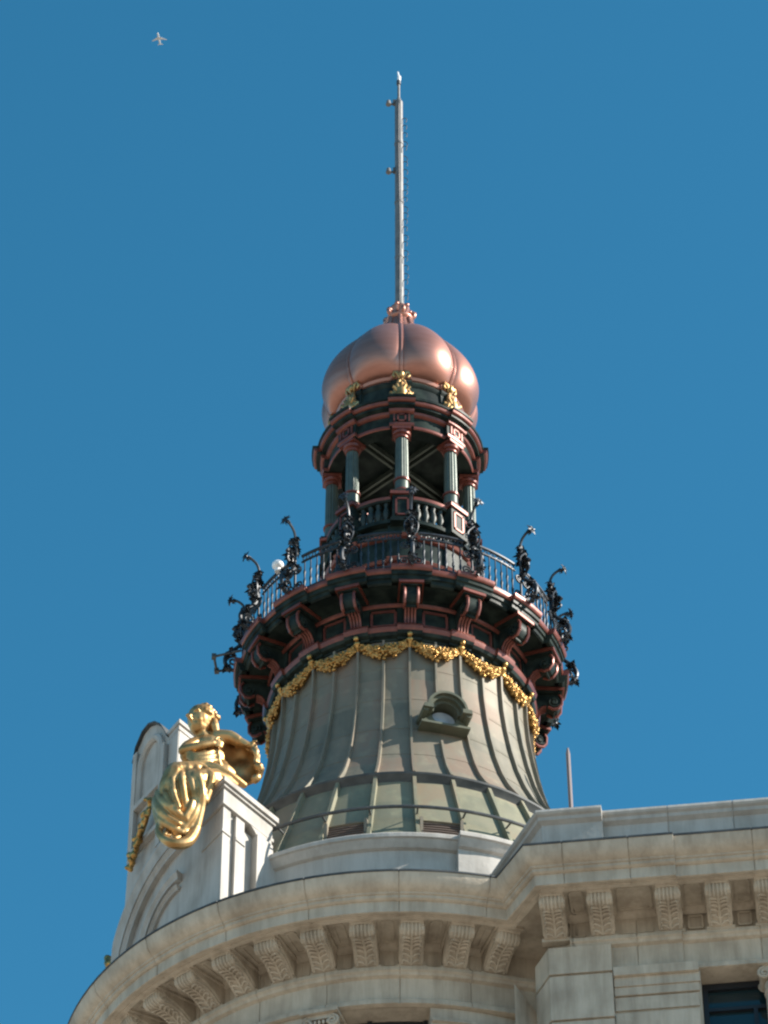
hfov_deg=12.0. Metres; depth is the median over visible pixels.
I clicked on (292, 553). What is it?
balcony railing
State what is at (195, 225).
sky
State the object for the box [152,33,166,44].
airliner
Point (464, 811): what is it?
roof guard rail
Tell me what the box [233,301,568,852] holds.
corner tower
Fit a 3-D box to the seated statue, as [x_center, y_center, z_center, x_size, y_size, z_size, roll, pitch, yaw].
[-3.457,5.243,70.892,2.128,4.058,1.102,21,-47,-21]
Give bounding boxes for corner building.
[68,719,767,1023]
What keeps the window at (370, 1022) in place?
in the corner building
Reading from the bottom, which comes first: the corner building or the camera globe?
the corner building
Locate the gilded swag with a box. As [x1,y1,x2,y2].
[124,797,152,871]
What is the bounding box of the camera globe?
[272,560,283,573]
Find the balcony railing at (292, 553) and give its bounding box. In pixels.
[222,486,579,729]
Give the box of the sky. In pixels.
[0,0,767,1023]
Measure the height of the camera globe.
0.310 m
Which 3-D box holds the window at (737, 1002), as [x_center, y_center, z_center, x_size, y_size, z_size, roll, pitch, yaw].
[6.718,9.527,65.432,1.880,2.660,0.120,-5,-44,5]
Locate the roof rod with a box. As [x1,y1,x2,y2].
[566,748,572,807]
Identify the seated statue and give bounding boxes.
[151,702,263,849]
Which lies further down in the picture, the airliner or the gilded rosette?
the gilded rosette
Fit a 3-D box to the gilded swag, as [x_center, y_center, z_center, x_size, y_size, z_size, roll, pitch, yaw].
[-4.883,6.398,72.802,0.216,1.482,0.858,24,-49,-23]
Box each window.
[364,1021,427,1023]
[702,981,767,1023]
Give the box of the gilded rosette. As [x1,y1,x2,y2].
[104,955,110,967]
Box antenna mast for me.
[386,72,408,302]
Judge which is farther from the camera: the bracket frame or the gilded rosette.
the bracket frame
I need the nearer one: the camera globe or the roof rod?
the roof rod
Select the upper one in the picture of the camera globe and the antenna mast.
the antenna mast
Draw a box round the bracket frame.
[212,649,241,673]
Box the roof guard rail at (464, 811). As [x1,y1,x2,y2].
[272,805,524,833]

